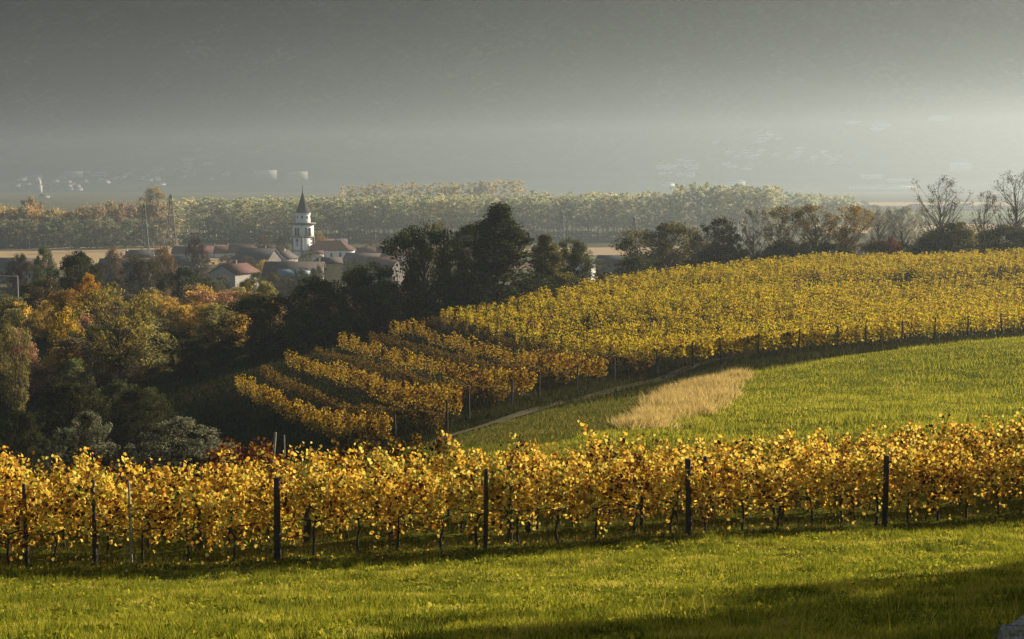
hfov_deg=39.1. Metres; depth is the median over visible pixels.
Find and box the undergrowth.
[0,433,1023,574]
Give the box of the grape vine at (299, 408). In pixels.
[296,401,308,429]
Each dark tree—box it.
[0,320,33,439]
[0,403,56,479]
[22,378,115,476]
[99,386,174,469]
[152,265,212,302]
[163,340,217,376]
[200,291,323,357]
[281,274,361,348]
[334,261,425,337]
[361,220,476,329]
[553,237,595,289]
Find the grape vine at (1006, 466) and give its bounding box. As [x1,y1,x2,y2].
[976,442,1023,513]
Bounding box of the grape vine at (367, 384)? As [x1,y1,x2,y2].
[365,374,373,396]
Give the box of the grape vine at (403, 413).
[398,406,413,425]
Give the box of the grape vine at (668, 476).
[641,450,695,532]
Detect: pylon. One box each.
[140,204,149,249]
[167,193,176,248]
[557,209,566,248]
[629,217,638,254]
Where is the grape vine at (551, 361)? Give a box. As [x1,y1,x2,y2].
[546,354,554,370]
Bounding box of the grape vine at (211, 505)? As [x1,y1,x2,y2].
[192,477,263,563]
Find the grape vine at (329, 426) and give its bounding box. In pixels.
[322,412,333,439]
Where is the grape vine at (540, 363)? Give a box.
[538,350,547,372]
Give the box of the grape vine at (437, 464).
[425,430,477,516]
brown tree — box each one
[15,275,67,328]
[101,245,124,294]
[129,301,180,344]
[148,245,180,288]
[184,236,208,282]
[688,215,749,269]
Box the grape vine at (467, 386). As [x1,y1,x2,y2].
[464,384,475,395]
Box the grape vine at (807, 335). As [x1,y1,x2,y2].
[798,331,814,351]
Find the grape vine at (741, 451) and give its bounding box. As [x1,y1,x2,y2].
[722,431,770,488]
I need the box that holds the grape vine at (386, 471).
[361,453,420,535]
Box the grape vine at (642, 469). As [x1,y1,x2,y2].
[623,447,670,521]
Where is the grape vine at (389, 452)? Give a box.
[343,433,400,475]
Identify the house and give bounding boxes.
[0,258,34,282]
[11,184,20,187]
[13,261,53,288]
[16,177,26,180]
[33,173,42,176]
[38,194,49,197]
[56,176,66,179]
[64,171,82,178]
[73,187,82,190]
[91,173,107,175]
[94,170,106,172]
[98,258,153,288]
[100,180,109,183]
[125,249,155,257]
[137,176,145,179]
[149,168,160,171]
[150,177,159,180]
[169,254,202,278]
[171,244,214,257]
[181,157,194,160]
[203,161,212,164]
[204,244,228,256]
[206,177,213,180]
[208,260,258,292]
[222,171,230,174]
[227,243,257,257]
[232,246,281,268]
[254,170,276,180]
[258,245,287,250]
[260,258,326,299]
[278,248,298,261]
[288,171,307,180]
[321,257,342,291]
[334,237,347,243]
[343,253,381,271]
[355,245,378,252]
[364,256,404,285]
[376,247,408,260]
[572,259,595,281]
[594,255,625,280]
[656,163,677,170]
[662,182,674,186]
[675,171,685,175]
[684,158,693,162]
[684,163,694,167]
[688,166,697,169]
[712,139,719,143]
[721,161,729,165]
[725,149,734,153]
[726,164,736,167]
[728,180,744,184]
[740,166,751,169]
[742,151,753,155]
[744,153,753,158]
[754,152,761,157]
[755,139,766,142]
[757,136,770,140]
[757,148,767,151]
[768,132,776,137]
[772,151,781,156]
[774,136,782,139]
[786,154,798,159]
[794,149,802,154]
[809,155,819,159]
[825,160,833,164]
[832,153,841,156]
[846,120,859,124]
[850,186,916,189]
[861,174,882,179]
[870,126,884,130]
[871,122,891,127]
[886,176,911,181]
[929,115,951,121]
[950,162,971,170]
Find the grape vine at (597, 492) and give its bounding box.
[561,451,625,538]
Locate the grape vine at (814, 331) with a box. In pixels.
[809,325,820,348]
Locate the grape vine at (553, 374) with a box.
[548,369,557,385]
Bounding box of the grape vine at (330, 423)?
[327,414,341,436]
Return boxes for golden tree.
[788,200,843,251]
[824,203,875,251]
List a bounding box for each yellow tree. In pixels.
[46,306,85,365]
[232,275,260,291]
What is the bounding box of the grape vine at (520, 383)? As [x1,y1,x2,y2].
[516,368,528,395]
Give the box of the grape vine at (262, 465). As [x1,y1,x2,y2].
[239,450,289,525]
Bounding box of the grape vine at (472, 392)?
[464,384,474,399]
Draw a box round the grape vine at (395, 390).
[392,382,402,404]
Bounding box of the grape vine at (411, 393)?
[405,386,415,407]
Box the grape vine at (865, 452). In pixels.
[840,437,886,509]
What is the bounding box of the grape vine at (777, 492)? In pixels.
[751,454,802,529]
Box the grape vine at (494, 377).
[490,366,502,386]
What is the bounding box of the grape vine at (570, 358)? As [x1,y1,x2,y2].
[566,351,575,377]
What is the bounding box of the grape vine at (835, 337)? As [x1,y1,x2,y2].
[827,322,841,349]
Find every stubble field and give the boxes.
[0,245,225,268]
[523,247,682,254]
[810,224,1023,232]
[812,202,1014,205]
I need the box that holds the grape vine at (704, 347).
[698,337,713,362]
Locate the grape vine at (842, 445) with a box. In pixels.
[814,426,864,491]
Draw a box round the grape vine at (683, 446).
[655,438,713,501]
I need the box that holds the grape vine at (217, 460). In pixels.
[200,438,242,490]
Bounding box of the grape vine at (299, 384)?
[294,383,305,398]
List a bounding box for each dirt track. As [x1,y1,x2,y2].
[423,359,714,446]
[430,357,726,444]
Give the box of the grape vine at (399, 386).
[396,381,404,406]
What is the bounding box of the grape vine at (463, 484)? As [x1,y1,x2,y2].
[440,453,490,531]
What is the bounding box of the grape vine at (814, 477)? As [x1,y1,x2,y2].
[778,448,844,525]
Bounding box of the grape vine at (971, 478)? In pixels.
[940,446,1001,517]
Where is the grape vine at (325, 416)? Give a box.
[322,406,331,436]
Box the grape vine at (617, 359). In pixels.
[613,353,623,364]
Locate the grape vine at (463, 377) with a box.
[458,364,468,387]
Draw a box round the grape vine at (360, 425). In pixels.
[356,409,365,440]
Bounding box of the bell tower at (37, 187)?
[34,178,41,192]
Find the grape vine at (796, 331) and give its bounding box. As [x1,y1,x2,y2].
[787,327,806,349]
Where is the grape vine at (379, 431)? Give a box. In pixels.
[376,410,387,444]
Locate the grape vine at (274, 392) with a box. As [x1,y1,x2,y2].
[272,389,283,415]
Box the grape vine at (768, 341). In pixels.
[763,327,778,354]
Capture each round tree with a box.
[5,253,34,298]
[32,244,59,290]
[609,220,720,276]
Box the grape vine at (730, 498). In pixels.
[709,451,774,529]
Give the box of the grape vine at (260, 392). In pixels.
[257,383,268,407]
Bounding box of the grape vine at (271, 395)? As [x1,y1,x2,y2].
[268,388,275,411]
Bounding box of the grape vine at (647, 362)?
[642,354,654,371]
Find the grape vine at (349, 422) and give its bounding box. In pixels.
[344,411,357,442]
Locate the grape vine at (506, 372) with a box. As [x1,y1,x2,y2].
[498,368,510,389]
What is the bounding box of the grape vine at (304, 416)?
[300,408,310,430]
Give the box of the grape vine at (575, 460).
[548,451,601,525]
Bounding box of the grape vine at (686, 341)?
[680,337,693,362]
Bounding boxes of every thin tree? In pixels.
[428,220,451,306]
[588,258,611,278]
[738,208,768,260]
[757,204,805,251]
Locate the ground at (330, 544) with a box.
[0,264,1023,638]
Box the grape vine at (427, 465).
[393,445,438,518]
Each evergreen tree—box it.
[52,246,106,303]
[435,222,505,311]
[441,201,575,312]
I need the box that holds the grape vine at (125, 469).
[79,452,142,527]
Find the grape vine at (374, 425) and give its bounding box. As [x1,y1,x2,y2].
[370,412,381,445]
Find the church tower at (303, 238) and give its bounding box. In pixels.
[290,186,315,261]
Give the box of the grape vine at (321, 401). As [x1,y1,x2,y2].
[319,393,328,412]
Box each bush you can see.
[173,232,189,242]
[179,232,195,241]
[190,232,205,240]
[203,230,228,241]
[241,229,259,241]
[251,231,273,241]
[257,231,278,242]
[325,233,346,238]
[334,230,356,241]
[342,229,363,240]
[353,233,369,241]
[365,232,387,240]
[373,233,391,241]
[380,232,393,241]
[525,229,540,240]
[530,230,549,241]
[547,231,570,241]
[556,231,575,239]
[565,230,585,240]
[576,230,595,240]
[577,231,607,241]
[594,231,617,241]
[613,230,628,240]
[674,260,699,273]
[684,252,712,272]
[695,254,724,272]
[697,243,751,271]
[726,249,757,270]
[750,246,780,268]
[755,240,808,267]
[775,241,819,267]
[789,242,820,265]
[811,242,855,266]
[826,249,850,264]
[856,239,889,264]
[867,243,900,264]
[870,241,916,264]
[877,237,903,265]
[904,236,951,265]
[911,229,958,253]
[917,222,988,264]
[936,221,987,260]
[967,229,1000,252]
[972,223,1022,255]
[979,227,1023,259]
[986,235,1009,259]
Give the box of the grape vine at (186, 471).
[154,458,219,541]
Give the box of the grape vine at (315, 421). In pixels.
[311,409,321,435]
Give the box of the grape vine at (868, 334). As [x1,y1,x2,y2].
[861,318,875,345]
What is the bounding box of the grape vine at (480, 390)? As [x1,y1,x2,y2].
[475,384,486,400]
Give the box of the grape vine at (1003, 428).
[979,414,1021,472]
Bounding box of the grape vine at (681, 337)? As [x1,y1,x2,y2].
[677,335,685,358]
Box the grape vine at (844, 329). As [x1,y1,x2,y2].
[836,326,854,348]
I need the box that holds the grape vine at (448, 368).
[445,358,454,382]
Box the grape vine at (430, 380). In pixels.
[428,377,438,385]
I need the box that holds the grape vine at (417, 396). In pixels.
[414,386,422,405]
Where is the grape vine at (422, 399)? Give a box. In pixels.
[419,385,428,408]
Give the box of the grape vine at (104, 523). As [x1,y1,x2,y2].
[77,469,134,549]
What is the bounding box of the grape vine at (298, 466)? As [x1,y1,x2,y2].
[277,441,331,514]
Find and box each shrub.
[0,295,34,333]
[0,301,43,332]
[0,308,41,341]
[0,327,40,373]
[0,361,39,394]
[17,363,62,396]
[21,290,52,323]
[21,433,57,472]
[25,300,58,338]
[29,308,45,328]
[37,346,86,380]
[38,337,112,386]
[39,416,84,452]
[43,409,125,486]
[52,358,100,397]
[57,294,124,329]
[62,309,94,338]
[65,322,137,367]
[84,305,110,323]
[88,355,123,380]
[90,379,144,422]
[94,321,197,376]
[111,299,127,320]
[111,357,147,384]
[114,402,186,437]
[119,304,170,352]
[121,445,182,477]
[122,293,135,302]
[122,411,176,455]
[122,414,239,481]
[129,297,173,332]
[133,318,169,340]
[139,294,174,324]
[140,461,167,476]
[141,289,161,295]
[143,386,170,408]
[158,290,178,303]
[160,296,181,317]
[163,290,232,330]
[164,301,196,335]
[167,281,213,305]
[175,302,226,337]
[185,284,216,318]
[190,299,248,348]
[211,290,241,320]
[212,292,238,324]
[222,314,252,346]
[230,286,246,291]
[230,286,284,322]
[240,310,283,335]
[251,280,279,319]
[260,300,287,328]
[307,291,331,312]
[568,279,618,289]
[595,271,615,281]
[612,256,660,281]
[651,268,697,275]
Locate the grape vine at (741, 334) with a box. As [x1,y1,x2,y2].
[736,332,750,356]
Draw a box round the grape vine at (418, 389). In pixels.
[407,380,421,406]
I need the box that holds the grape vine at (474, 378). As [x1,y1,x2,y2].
[470,364,480,388]
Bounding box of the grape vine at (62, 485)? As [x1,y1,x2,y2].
[32,472,97,549]
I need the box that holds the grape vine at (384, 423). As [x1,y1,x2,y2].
[377,412,392,445]
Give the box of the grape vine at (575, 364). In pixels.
[570,353,580,379]
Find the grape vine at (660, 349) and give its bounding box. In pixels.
[649,346,665,367]
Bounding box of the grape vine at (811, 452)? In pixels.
[786,435,838,512]
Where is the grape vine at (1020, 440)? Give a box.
[986,421,1023,494]
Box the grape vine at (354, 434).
[350,416,361,438]
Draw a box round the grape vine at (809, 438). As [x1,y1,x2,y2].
[778,428,830,494]
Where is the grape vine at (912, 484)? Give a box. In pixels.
[877,438,933,522]
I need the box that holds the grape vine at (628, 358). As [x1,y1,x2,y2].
[624,353,635,369]
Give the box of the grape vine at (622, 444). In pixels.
[594,431,649,503]
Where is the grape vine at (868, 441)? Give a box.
[837,424,890,485]
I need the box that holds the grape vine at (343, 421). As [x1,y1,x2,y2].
[340,414,351,441]
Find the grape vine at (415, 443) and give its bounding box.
[385,436,435,475]
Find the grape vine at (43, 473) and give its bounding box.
[5,451,60,528]
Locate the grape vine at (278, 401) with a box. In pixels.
[275,392,286,417]
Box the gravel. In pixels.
[993,624,1023,638]
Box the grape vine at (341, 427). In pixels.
[336,408,350,439]
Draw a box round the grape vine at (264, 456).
[250,436,287,477]
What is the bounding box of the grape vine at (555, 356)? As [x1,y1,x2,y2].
[552,353,562,372]
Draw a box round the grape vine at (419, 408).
[413,406,426,426]
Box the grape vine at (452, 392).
[443,389,456,413]
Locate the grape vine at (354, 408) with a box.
[352,405,361,415]
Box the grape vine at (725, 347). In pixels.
[721,331,733,357]
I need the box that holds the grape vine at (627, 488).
[603,457,658,533]
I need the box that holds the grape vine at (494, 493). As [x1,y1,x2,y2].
[447,464,512,547]
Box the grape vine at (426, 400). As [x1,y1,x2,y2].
[421,385,431,408]
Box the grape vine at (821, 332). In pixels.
[815,325,830,348]
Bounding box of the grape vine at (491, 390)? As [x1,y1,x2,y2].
[489,383,507,405]
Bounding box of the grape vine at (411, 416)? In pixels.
[405,409,417,426]
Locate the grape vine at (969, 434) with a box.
[949,420,998,469]
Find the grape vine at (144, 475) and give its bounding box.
[123,461,178,521]
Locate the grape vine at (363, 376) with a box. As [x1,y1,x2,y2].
[359,370,367,394]
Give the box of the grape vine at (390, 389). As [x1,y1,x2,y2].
[386,380,398,404]
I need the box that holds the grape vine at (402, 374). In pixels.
[401,368,413,386]
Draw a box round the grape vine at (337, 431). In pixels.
[332,410,346,439]
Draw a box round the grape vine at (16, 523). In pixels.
[0,473,45,566]
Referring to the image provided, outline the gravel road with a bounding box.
[997,615,1023,638]
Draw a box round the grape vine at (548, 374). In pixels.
[546,370,556,385]
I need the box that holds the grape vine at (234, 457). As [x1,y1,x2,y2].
[200,449,254,524]
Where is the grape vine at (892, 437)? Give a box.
[867,424,907,473]
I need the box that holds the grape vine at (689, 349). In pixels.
[683,343,700,365]
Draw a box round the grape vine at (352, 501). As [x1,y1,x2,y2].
[323,462,376,538]
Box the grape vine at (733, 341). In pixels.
[728,334,743,358]
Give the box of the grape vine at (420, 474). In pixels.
[398,457,451,532]
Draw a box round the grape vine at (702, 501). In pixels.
[673,450,732,532]
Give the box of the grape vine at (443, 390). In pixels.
[439,384,453,410]
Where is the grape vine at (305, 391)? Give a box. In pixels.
[303,385,314,403]
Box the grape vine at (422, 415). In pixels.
[416,408,429,428]
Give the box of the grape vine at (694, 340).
[690,335,701,359]
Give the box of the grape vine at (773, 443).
[755,429,802,496]
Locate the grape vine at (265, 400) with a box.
[260,384,271,407]
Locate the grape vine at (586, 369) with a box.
[581,357,593,379]
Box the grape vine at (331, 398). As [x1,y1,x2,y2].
[325,396,338,409]
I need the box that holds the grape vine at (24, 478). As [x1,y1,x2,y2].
[0,453,54,548]
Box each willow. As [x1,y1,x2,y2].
[0,204,30,246]
[0,206,12,243]
[0,217,16,247]
[6,218,44,248]
[7,206,33,246]
[7,218,33,248]
[19,195,48,240]
[19,204,39,241]
[20,210,46,246]
[26,222,61,247]
[30,208,49,242]
[33,207,64,245]
[44,216,68,247]
[46,207,65,246]
[54,218,78,247]
[55,219,91,248]
[63,210,81,239]
[66,210,89,245]
[71,205,85,241]
[75,211,99,243]
[75,218,103,247]
[81,203,94,244]
[85,201,105,245]
[90,219,111,247]
[93,202,122,243]
[98,199,122,243]
[98,218,119,247]
[111,201,131,243]
[115,217,138,246]
[119,203,133,242]
[120,216,155,246]
[122,201,141,241]
[126,219,159,246]
[130,200,156,241]
[137,184,171,231]
[143,199,167,243]
[143,203,159,241]
[145,219,170,246]
[155,200,176,242]
[157,213,189,246]
[847,205,876,254]
[856,201,868,212]
[860,206,887,250]
[866,205,884,216]
[877,206,898,239]
[885,207,906,241]
[897,205,922,250]
[908,204,926,210]
[909,206,935,249]
[945,202,960,213]
[959,203,974,210]
[975,204,993,210]
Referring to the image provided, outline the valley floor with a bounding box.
[0,192,1023,287]
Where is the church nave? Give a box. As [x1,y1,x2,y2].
[311,240,355,261]
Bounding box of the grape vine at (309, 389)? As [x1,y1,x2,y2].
[304,385,313,401]
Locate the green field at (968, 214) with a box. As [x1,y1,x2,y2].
[812,211,1023,217]
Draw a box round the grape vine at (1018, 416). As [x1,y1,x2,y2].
[1006,407,1023,439]
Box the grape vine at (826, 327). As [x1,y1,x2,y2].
[816,325,834,347]
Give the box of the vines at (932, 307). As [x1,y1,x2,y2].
[234,247,1023,423]
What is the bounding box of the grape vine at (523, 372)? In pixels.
[518,367,528,394]
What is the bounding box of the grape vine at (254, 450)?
[233,437,274,498]
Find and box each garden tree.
[0,267,30,296]
[79,262,119,293]
[196,257,216,276]
[214,274,230,291]
[217,254,233,265]
[237,255,256,267]
[246,271,267,291]
[255,234,269,247]
[256,259,264,272]
[265,272,287,295]
[275,235,289,250]
[276,277,296,297]
[289,266,310,299]
[298,251,322,261]
[310,265,323,296]
[314,230,325,240]
[341,259,352,275]
[342,258,370,286]
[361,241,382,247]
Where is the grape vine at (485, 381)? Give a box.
[482,368,492,388]
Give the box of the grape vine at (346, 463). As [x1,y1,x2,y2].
[311,443,373,509]
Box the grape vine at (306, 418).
[304,403,316,431]
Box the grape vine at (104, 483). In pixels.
[59,465,136,561]
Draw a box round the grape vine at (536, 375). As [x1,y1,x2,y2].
[528,365,544,384]
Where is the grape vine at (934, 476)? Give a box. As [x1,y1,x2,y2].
[915,444,971,520]
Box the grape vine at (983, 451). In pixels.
[968,430,1006,497]
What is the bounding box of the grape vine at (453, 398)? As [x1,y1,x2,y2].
[447,390,460,416]
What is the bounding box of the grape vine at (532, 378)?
[524,371,537,397]
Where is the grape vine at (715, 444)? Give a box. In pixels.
[688,433,744,502]
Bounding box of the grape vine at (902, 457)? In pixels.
[877,439,923,505]
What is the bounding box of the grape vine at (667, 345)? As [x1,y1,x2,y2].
[663,336,671,362]
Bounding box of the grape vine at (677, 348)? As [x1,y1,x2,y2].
[671,343,686,364]
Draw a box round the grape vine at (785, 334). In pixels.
[778,330,795,352]
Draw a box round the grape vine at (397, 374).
[394,367,409,384]
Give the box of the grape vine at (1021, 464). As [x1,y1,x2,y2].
[1000,437,1023,498]
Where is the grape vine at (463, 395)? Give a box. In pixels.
[456,380,471,401]
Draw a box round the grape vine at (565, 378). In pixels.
[558,370,569,388]
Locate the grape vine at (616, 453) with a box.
[584,444,640,523]
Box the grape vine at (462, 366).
[454,362,465,384]
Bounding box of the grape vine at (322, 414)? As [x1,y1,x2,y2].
[315,406,324,436]
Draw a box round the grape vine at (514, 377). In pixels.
[509,368,519,395]
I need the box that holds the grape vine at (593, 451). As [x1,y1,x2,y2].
[563,420,613,488]
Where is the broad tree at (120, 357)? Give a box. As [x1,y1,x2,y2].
[67,282,159,394]
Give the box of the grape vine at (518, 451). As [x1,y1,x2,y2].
[469,442,531,519]
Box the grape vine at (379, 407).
[377,404,387,418]
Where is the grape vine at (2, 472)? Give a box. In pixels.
[0,470,9,521]
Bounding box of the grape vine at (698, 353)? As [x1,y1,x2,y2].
[696,338,710,361]
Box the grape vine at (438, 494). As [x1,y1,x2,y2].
[406,467,463,549]
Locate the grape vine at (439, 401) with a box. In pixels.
[437,385,449,412]
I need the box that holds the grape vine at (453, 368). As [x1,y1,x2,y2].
[450,362,458,384]
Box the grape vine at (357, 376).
[351,370,361,391]
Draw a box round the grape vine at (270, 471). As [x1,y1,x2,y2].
[241,459,298,541]
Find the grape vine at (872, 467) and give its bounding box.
[844,445,909,524]
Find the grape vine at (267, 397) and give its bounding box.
[264,388,272,409]
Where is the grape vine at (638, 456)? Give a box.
[630,432,674,497]
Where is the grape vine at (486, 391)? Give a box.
[483,385,489,402]
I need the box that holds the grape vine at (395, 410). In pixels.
[392,402,402,425]
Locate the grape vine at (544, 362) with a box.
[542,353,552,373]
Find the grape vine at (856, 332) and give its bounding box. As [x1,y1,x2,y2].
[849,322,862,347]
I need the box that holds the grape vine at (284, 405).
[281,399,292,421]
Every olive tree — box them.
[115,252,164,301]
[191,275,224,291]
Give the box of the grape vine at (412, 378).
[410,371,424,385]
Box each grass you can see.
[0,513,1023,638]
[306,354,847,463]
[473,335,1023,461]
[606,366,756,430]
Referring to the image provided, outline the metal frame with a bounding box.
[0,276,18,298]
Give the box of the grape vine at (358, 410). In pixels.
[355,403,363,415]
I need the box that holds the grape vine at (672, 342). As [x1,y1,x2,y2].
[668,340,680,364]
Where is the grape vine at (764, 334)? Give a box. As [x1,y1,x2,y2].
[760,328,770,353]
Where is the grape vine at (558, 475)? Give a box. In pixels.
[530,460,592,542]
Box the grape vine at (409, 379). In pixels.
[406,374,415,386]
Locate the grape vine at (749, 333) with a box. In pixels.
[745,330,757,355]
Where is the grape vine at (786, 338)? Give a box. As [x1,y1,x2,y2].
[779,329,797,350]
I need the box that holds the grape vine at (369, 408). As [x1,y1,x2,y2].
[361,403,373,416]
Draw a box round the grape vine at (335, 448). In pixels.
[325,437,383,473]
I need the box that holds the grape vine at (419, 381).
[415,375,427,391]
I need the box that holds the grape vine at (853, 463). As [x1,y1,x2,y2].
[821,448,871,525]
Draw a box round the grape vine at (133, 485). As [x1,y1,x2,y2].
[117,458,181,547]
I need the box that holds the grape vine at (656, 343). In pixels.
[652,340,665,359]
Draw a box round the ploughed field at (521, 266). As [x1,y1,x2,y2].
[509,260,664,268]
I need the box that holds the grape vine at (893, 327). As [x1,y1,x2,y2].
[887,320,901,343]
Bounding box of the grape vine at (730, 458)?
[716,444,770,518]
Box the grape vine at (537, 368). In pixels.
[534,366,544,379]
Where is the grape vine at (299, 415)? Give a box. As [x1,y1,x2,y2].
[295,399,302,428]
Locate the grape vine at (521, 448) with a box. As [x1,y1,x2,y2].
[492,432,543,506]
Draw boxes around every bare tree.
[867,210,899,250]
[888,213,920,252]
[911,175,973,233]
[968,190,998,242]
[988,170,1023,226]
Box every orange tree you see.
[44,287,82,329]
[73,272,104,312]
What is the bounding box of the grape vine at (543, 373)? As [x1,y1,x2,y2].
[540,366,551,385]
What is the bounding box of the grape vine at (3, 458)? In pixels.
[0,446,28,507]
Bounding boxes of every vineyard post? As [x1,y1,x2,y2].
[22,484,29,566]
[91,480,97,565]
[128,482,132,563]
[197,506,202,548]
[272,432,276,462]
[274,477,280,559]
[304,504,311,543]
[388,514,392,537]
[393,414,396,443]
[446,400,447,428]
[468,390,469,417]
[483,469,487,548]
[507,465,512,542]
[511,379,512,404]
[525,473,530,531]
[538,371,539,397]
[576,363,578,387]
[613,358,614,381]
[640,493,642,525]
[656,349,657,372]
[685,458,691,535]
[691,342,693,366]
[701,456,706,519]
[719,337,721,362]
[757,332,759,356]
[781,480,785,518]
[798,329,800,350]
[836,326,838,348]
[849,480,855,514]
[864,325,866,346]
[882,455,889,525]
[901,321,902,342]
[934,318,935,339]
[967,316,968,336]
[1000,313,1002,334]
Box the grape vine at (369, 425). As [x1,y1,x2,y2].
[365,412,377,442]
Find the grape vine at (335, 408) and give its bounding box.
[332,402,341,411]
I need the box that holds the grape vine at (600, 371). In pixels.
[594,356,608,380]
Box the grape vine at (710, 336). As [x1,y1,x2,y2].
[704,334,720,357]
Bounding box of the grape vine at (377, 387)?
[374,376,385,400]
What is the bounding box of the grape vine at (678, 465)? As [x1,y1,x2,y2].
[653,448,708,519]
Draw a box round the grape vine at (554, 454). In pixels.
[529,436,576,508]
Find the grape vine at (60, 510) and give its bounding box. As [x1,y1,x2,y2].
[15,480,80,564]
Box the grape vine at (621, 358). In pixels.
[617,356,626,370]
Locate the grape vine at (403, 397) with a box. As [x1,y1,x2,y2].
[398,381,409,405]
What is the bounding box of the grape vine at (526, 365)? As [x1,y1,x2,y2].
[524,362,535,375]
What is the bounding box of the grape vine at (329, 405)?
[327,398,342,414]
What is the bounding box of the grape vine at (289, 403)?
[285,399,295,422]
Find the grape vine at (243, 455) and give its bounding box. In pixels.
[219,436,257,485]
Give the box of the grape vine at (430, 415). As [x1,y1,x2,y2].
[426,406,445,430]
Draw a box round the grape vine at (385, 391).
[380,379,389,403]
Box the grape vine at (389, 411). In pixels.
[382,406,392,423]
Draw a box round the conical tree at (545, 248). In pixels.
[506,233,579,293]
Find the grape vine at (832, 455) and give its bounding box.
[808,447,859,511]
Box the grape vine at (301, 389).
[298,384,308,399]
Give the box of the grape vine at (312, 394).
[309,389,321,404]
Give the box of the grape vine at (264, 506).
[238,470,303,558]
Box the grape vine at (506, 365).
[499,363,511,370]
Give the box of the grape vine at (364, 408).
[362,402,376,418]
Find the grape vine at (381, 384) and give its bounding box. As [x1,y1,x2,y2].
[378,377,386,401]
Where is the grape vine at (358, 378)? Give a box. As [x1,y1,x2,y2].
[354,367,365,391]
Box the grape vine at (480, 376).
[477,368,483,387]
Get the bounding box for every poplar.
[162,198,182,224]
[166,199,182,230]
[170,200,189,232]
[173,198,198,232]
[183,196,197,233]
[187,200,203,236]
[194,202,212,238]
[195,198,213,231]
[199,200,216,238]
[201,196,219,236]
[205,198,222,240]
[207,196,221,235]
[207,197,228,241]
[211,197,229,237]
[213,199,235,239]
[219,199,240,241]
[219,200,244,240]
[224,201,245,223]
[228,199,249,238]
[235,200,256,238]
[239,197,257,231]
[239,200,257,240]
[242,202,264,238]
[250,197,264,233]
[250,200,266,228]
[250,202,268,230]
[256,201,274,230]
[260,195,274,238]
[263,198,276,235]
[265,196,282,238]
[267,199,284,240]
[267,200,288,235]
[275,200,295,241]
[276,199,293,231]
[280,200,299,224]
[285,198,294,239]
[288,199,299,217]
[305,198,320,229]
[306,199,327,228]
[307,195,320,227]
[310,198,326,230]
[311,197,333,232]
[313,197,325,226]
[318,198,339,233]
[319,196,330,233]
[322,197,339,235]
[322,201,340,237]
[330,198,354,237]
[331,197,348,233]
[331,199,348,233]
[338,186,354,221]
[339,198,357,230]
[345,185,355,212]
[345,198,370,238]
[346,196,356,230]
[348,185,362,222]
[348,197,366,238]
[348,198,363,238]
[356,201,376,236]
[358,185,373,213]
[359,197,376,236]
[362,183,378,215]
[363,200,380,240]
[366,197,381,237]
[369,197,385,239]
[373,184,384,208]
[374,196,394,236]
[378,181,391,208]
[379,195,395,234]
[384,195,404,239]
[385,188,398,212]
[386,195,409,231]
[393,184,403,199]
[395,197,412,227]
[397,184,410,221]
[399,194,411,221]
[400,201,414,228]
[402,196,418,226]
[404,182,414,208]
[404,196,423,227]
[407,181,421,217]
[407,200,430,228]
[409,194,422,236]
[413,186,426,211]
[415,194,431,223]
[417,195,431,230]
[420,196,436,228]
[422,184,432,212]
[423,185,440,224]
[424,196,437,224]
[425,200,451,229]
[426,195,439,227]
[427,182,438,218]
[432,196,451,226]
[434,192,448,222]
[437,197,461,231]
[438,182,445,197]
[438,196,456,234]
[441,184,452,206]
[447,182,459,205]
[447,197,470,230]
[449,195,459,231]
[450,183,462,203]
[452,183,468,211]
[453,194,468,235]
[454,198,468,226]
[459,196,479,235]
[462,181,474,213]
[463,197,481,224]
[464,194,474,219]
[467,182,479,218]
[467,198,485,235]
[468,183,484,214]
[474,196,490,221]
[475,193,487,218]
[476,180,487,196]
[477,195,494,220]
[482,197,497,217]
[486,182,498,198]
[494,179,506,198]
[498,180,509,202]
[501,196,520,228]
[503,179,518,210]
[507,181,519,196]
[507,197,520,223]
[510,193,522,228]
[510,198,527,225]
[511,197,532,229]
[515,195,528,228]
[516,180,526,215]
[518,195,534,231]
[524,193,540,227]
[527,198,548,230]
[529,190,539,235]
[529,192,542,232]
[532,194,551,230]
[538,191,551,230]
[539,199,555,230]
[543,194,557,232]
[546,197,559,240]
[548,196,566,231]
[552,194,572,234]
[559,195,573,236]
[560,192,574,235]
[566,193,581,237]
[567,196,585,237]
[575,194,589,230]
[578,193,595,232]
[581,194,600,235]
[584,194,608,236]
[585,193,606,222]
[591,192,609,235]
[593,198,614,235]
[595,197,611,238]
[600,192,620,230]
[601,193,615,232]
[605,195,628,237]
[606,197,620,236]
[615,195,634,230]
[618,193,632,237]
[623,193,640,229]
[627,197,649,232]
[629,193,641,229]
[635,194,650,237]
[638,196,653,228]
[639,190,653,229]
[644,194,660,228]
[647,192,665,228]
[649,191,666,224]
[654,196,670,225]
[657,196,673,222]
[658,192,673,231]
[663,197,684,235]
[666,194,681,224]
[669,182,686,222]
[670,184,689,237]
[677,185,692,237]
[681,183,696,237]
[684,184,704,229]
[692,182,706,230]
[692,187,712,234]
[694,185,708,235]
[697,182,713,235]
[698,183,718,230]
[704,193,722,231]
[706,186,719,235]
[713,186,721,223]
[714,185,729,235]
[716,185,732,228]
[720,186,740,234]
[723,185,746,234]
[729,183,747,233]
[729,184,748,235]
[730,191,743,234]
[740,185,752,236]
[741,185,757,237]
[745,185,757,237]
[747,186,763,237]
[753,190,767,236]
[757,185,772,237]
[761,185,777,223]
[764,185,784,237]
[769,186,784,236]
[770,189,785,229]
[777,195,791,224]
[780,191,790,233]
[782,192,796,233]
[789,194,800,234]
[792,192,801,231]
[798,192,807,232]
[799,193,812,217]
[802,192,821,232]
[808,194,821,228]
[811,197,830,227]
[812,193,823,227]
[820,196,834,228]
[823,197,837,232]
[831,196,841,233]
[832,195,843,231]
[835,196,847,225]
[838,196,853,224]
[844,193,857,225]
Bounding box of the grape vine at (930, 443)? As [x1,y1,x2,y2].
[903,431,950,502]

